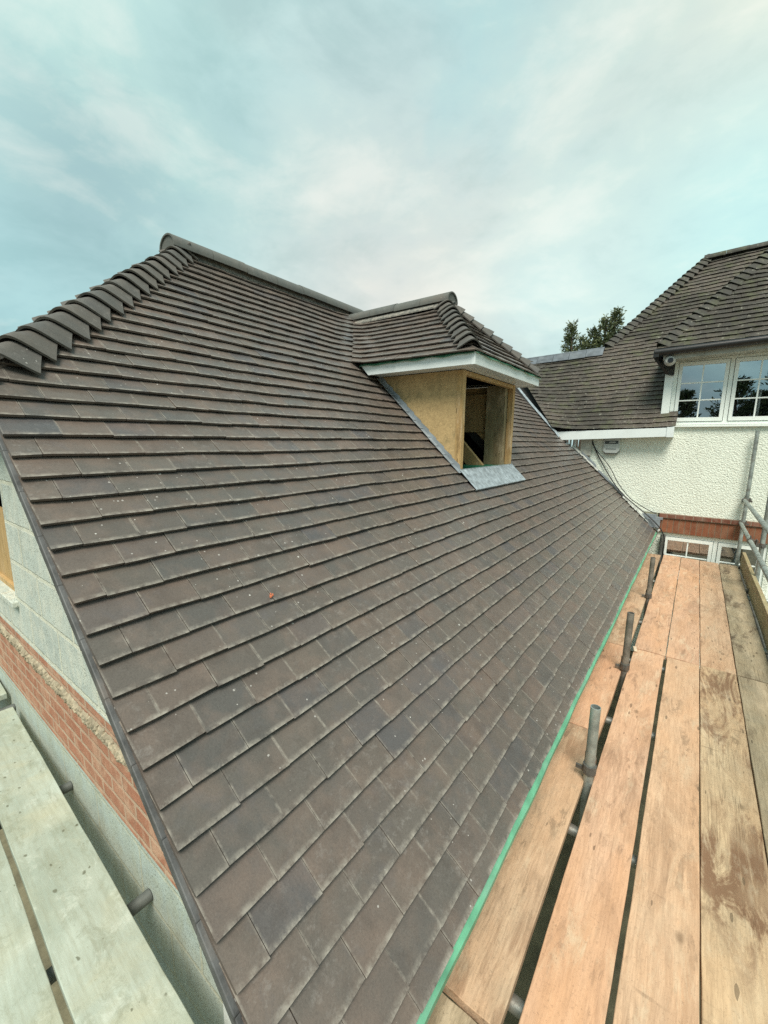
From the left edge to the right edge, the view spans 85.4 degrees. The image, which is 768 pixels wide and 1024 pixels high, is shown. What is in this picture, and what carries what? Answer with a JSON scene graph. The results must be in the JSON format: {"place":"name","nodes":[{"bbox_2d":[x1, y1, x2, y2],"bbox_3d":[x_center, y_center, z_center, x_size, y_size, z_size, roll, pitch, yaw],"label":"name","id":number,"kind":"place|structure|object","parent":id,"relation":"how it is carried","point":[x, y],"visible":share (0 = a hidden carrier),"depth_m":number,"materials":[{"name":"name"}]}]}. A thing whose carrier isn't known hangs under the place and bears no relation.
{"place":"outdoors","nodes":[
{"label":"outdoors","id":0,"kind":"place"},
{"bbox_2d":[0,446,699,1023],"bbox_3d":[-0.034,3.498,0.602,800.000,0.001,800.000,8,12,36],"label":"ground","id":1,"kind":"structure","parent":0,"point":[530,964],"depth_m":3.21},
{"bbox_2d":[0,233,662,1023],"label":"house extension","id":2,"kind":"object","parent":1,"relation":"on","point":[306,793],"visible":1,"depth_m":1.74,"materials":[{"name":"tile"}]},
{"bbox_2d":[0,704,15,710],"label":"transom tube","id":3,"kind":"object","parent":2,"relation":"attached to","point":[8,706],"visible":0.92,"depth_m":2.81,"materials":[{"name":"grey metal"}]},
{"bbox_2d":[0,683,6,700],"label":"scaffold board","id":4,"kind":"object","parent":3,"relation":"on","point":[3,694],"visible":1,"depth_m":2.85,"materials":[{"name":"beige wood"}]},
{"bbox_2d":[0,781,72,829],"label":"transom tube","id":5,"kind":"object","parent":2,"relation":"attached to","point":[67,787],"visible":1,"depth_m":2.18,"materials":[{"name":"grey metal"}]},
{"bbox_2d":[46,888,152,984],"bbox_3d":[-1.384,1.642,1.105,0.048,0.048,1.462,8,12,36],"label":"transom tube","id":6,"kind":"object","parent":2,"relation":"attached to","point":[140,902],"visible":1,"depth_m":1.63,"materials":[{"name":"grey metal"}]},
{"bbox_2d":[0,839,63,1023],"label":"scaffold board","id":7,"kind":"object","parent":6,"relation":"on","point":[26,995],"visible":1,"depth_m":1.38,"materials":[{"name":"grey wood"}]},
{"bbox_2d":[0,707,193,1023],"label":"scaffold board","id":8,"kind":"object","parent":6,"relation":"on","point":[107,968],"visible":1,"depth_m":1.56,"materials":[{"name":"grey wood"}]},
{"bbox_2d":[575,704,600,826],"bbox_3d":[1.058,2.081,2.314,0.097,2.235,0.107,8,12,36],"label":"scaffold standard","id":9,"kind":"object","parent":1,"relation":"on","point":[588,767],"visible":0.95,"depth_m":2.13,"materials":[{"name":"metal"}]},
{"bbox_2d":[561,306,626,462],"bbox_3d":[8.659,-4.017,18.128,2.747,9.059,1.704,8,12,36],"label":"conifer tree","id":10,"kind":"object","parent":1,"relation":"on","point":[614,323],"visible":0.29,"depth_m":17.32,"materials":[{"name":"green plant"}]},
{"bbox_2d":[615,612,634,702],"bbox_3d":[1.854,1.883,3.361,0.097,2.285,0.107,8,12,36],"label":"scaffold standard","id":11,"kind":"object","parent":1,"relation":"on","point":[624,665],"visible":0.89,"depth_m":3.18,"materials":[{"name":"metal"}]},
{"bbox_2d":[515,241,767,668],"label":"rendered house","id":12,"kind":"structure","parent":1,"relation":"on","point":[680,464],"depth_m":6.58,"materials":[{"name":"paint"}]},
{"bbox_2d":[603,439,620,453],"bbox_3d":[3.799,-1.097,6.947,0.253,0.251,0.074,8,12,36],"label":"alarm box","id":13,"kind":"object","parent":12,"relation":"attached to","point":[611,446],"visible":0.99,"depth_m":6.92,"materials":[{"name":"white plastic"}]},
{"bbox_2d":[592,440,656,513],"bbox_3d":[3.952,-0.611,6.883,1.069,1.198,0.042,8,12,38],"label":"hanging cable","id":14,"kind":"object","parent":12,"relation":"hanging from","point":[617,481],"visible":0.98,"depth_m":6.94,"materials":[{"name":"black rubber"}]},
{"bbox_2d":[592,442,664,561],"bbox_3d":[3.986,-0.016,6.916,1.240,2.364,0.115,8,12,38],"label":"hanging cable","id":15,"kind":"object","parent":12,"relation":"hanging from","point":[635,505],"visible":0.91,"depth_m":6.76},
{"bbox_2d":[655,534,665,579],"bbox_3d":[4.454,1.376,6.825,0.090,2.060,0.076,8,12,36],"label":"downpipe","id":16,"kind":"object","parent":12,"relation":"attached to","point":[661,543],"visible":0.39,"depth_m":6.67,"materials":[{"name":"black plastic"}]},
{"bbox_2d":[664,355,675,365],"bbox_3d":[4.238,-2.248,6.159,0.156,0.177,0.245,8,12,36],"label":"security camera","id":17,"kind":"object","parent":12,"relation":"attached to","point":[669,360],"visible":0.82,"depth_m":6.08,"materials":[{"name":"white plastic"}]},
{"bbox_2d":[654,533,767,586],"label":"casement window","id":18,"kind":"structure","parent":12,"relation":"in","point":[718,545],"depth_m":6.41,"materials":[{"name":"plastic"}]},
{"bbox_2d":[670,352,767,426],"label":"casement window","id":19,"kind":"structure","parent":12,"relation":"in","point":[745,421],"depth_m":6.08,"materials":[{"name":"plastic"}]},
{"bbox_2d":[642,557,655,618],"bbox_3d":[3.003,1.631,4.879,0.097,2.288,0.107,8,12,36],"label":"scaffold standard","id":20,"kind":"object","parent":1,"relation":"on","point":[648,595],"visible":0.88,"depth_m":4.69,"materials":[{"name":"metal"}]},
{"bbox_2d":[734,431,759,565],"bbox_3d":[5.200,0.709,6.096,0.097,3.735,0.107,8,12,36],"label":"scaffold standard","id":21,"kind":"object","parent":1,"relation":"on","point":[748,490],"visible":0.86,"depth_m":5.94,"materials":[{"name":"metal"}]},
{"bbox_2d":[738,521,767,581],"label":"guard rail","id":22,"kind":"object","parent":21,"relation":"attached to","point":[751,542],"visible":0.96,"depth_m":4.45,"materials":[{"name":"metal"}]},
{"bbox_2d":[742,497,767,533],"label":"guard rail","id":23,"kind":"object","parent":21,"relation":"attached to","point":[760,520],"visible":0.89,"depth_m":4.65,"materials":[{"name":"metal"}]},
{"bbox_2d":[746,496,767,593],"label":"scaffold standard","id":24,"kind":"object","parent":1,"relation":"on","point":[761,545],"visible":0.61,"depth_m":4.86,"materials":[{"name":"metal"}]},
{"bbox_2d":[740,552,767,651],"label":"toe board","id":25,"kind":"object","parent":24,"relation":"attached to","point":[758,600],"visible":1,"depth_m":4.49,"materials":[{"name":"brown wood"}]},
{"bbox_2d":[740,572,767,660],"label":"ledger tube","id":26,"kind":"object","parent":24,"relation":"attached to","point":[759,631],"visible":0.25,"depth_m":4.34,"materials":[{"name":"grey metal"}]},
{"bbox_2d":[508,993,524,1019],"bbox_3d":[0.739,1.656,1.142,1.400,0.048,0.048,8,12,35],"label":"transom tube","id":27,"kind":"object","parent":26,"relation":"on","point":[516,1005],"depth_m":1.35,"materials":[{"name":"grey metal"}]},
{"bbox_2d":[427,992,476,1023],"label":"scaffold board","id":28,"kind":"object","parent":27,"relation":"on","point":[446,1010],"visible":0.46,"depth_m":1.29,"materials":[{"name":"brown wood"}]},
{"bbox_2d":[443,723,598,1023],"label":"scaffold board","id":29,"kind":"object","parent":27,"relation":"on","point":[479,987],"visible":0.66,"depth_m":1.61,"materials":[{"name":"brown wood"}]},
{"bbox_2d":[567,823,637,868],"bbox_3d":[1.206,1.554,1.759,1.400,0.048,0.048,8,12,35],"label":"transom tube","id":30,"kind":"object","parent":26,"relation":"on","point":[573,830],"depth_m":1.95,"materials":[{"name":"grey metal"}]},
{"bbox_2d":[699,665,767,1023],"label":"scaffold board","id":31,"kind":"object","parent":30,"relation":"on","point":[733,926],"visible":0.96,"depth_m":1.73,"materials":[{"name":"brown wood"}]},
{"bbox_2d":[629,658,665,672],"bbox_3d":[2.379,1.299,3.308,1.400,0.048,0.048,8,12,35],"label":"transom tube","id":32,"kind":"object","parent":26,"relation":"on","point":[663,669],"depth_m":3.37,"materials":[{"name":"grey metal"}]},
{"bbox_2d":[569,642,622,736],"bbox_3d":[1.624,1.264,3.129,0.226,0.044,1.346,8,12,36],"label":"scaffold board","id":33,"kind":"object","parent":32,"relation":"on","point":[601,686],"visible":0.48,"depth_m":3.00,"materials":[{"name":"brown wood"}]},
{"bbox_2d":[605,716,699,750],"bbox_3d":[1.799,1.425,2.542,1.400,0.048,0.048,8,12,35],"label":"transom tube","id":34,"kind":"object","parent":26,"relation":"on","point":[608,720],"depth_m":2.74,"materials":[{"name":"grey metal"}]},
{"bbox_2d":[519,649,663,1023],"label":"scaffold board","id":35,"kind":"object","parent":34,"relation":"on","point":[572,979],"visible":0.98,"depth_m":1.68,"materials":[{"name":"brown wood"}]},
{"bbox_2d":[613,657,699,1023],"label":"scaffold board","id":36,"kind":"object","parent":34,"relation":"on","point":[659,979],"visible":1,"depth_m":1.67,"materials":[{"name":"brown wood"}]},
{"bbox_2d":[737,676,767,865],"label":"scaffold board","id":37,"kind":"object","parent":34,"relation":"on","point":[754,697],"visible":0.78,"depth_m":2.52,"materials":[{"name":"brown wood"}]},
{"bbox_2d":[638,620,767,653],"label":"transom tube","id":38,"kind":"object","parent":26,"relation":"on","point":[641,621],"depth_m":4.12,"materials":[{"name":"grey metal"}]},
{"bbox_2d":[719,563,767,683],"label":"scaffold board","id":39,"kind":"object","parent":38,"relation":"on","point":[750,659],"visible":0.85,"depth_m":3.94,"materials":[{"name":"brown wood"}]},
{"bbox_2d":[0,0,767,445],"label":"sky","id":40,"kind":"structure","parent":0,"point":[543,165],"materials":[{"name":"blue"}]},
{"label":"transom tube","id":41,"kind":"object","parent":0,"visible":0},
{"bbox_2d":[607,553,660,645],"bbox_3d":[3.157,0.933,5.153,0.227,0.045,3.762,8,12,36],"label":"scaffold board","id":42,"kind":"object","parent":41,"relation":"on","point":[635,601],"visible":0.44,"depth_m":4.56,"materials":[{"name":"brown wood"}]},
{"bbox_2d":[635,555,680,659],"bbox_3d":[3.380,0.953,5.020,0.226,0.045,3.789,8,12,36],"label":"scaffold board","id":43,"kind":"object","parent":41,"relation":"on","point":[653,634],"visible":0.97,"depth_m":4.36,"materials":[{"name":"brown wood"}]},
{"bbox_2d":[666,558,699,665],"bbox_3d":[3.556,0.980,4.877,0.225,0.045,3.772,8,12,36],"label":"scaffold board","id":44,"kind":"object","parent":41,"relation":"on","point":[683,641],"visible":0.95,"depth_m":4.21,"materials":[{"name":"brown wood"}]},
{"bbox_2d":[699,561,735,674],"bbox_3d":[3.732,1.006,4.735,0.223,0.045,3.750,8,12,36],"label":"scaffold board","id":45,"kind":"object","parent":41,"relation":"on","point":[716,652],"visible":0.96,"depth_m":4.06,"materials":[{"name":"brown wood"}]}
]}

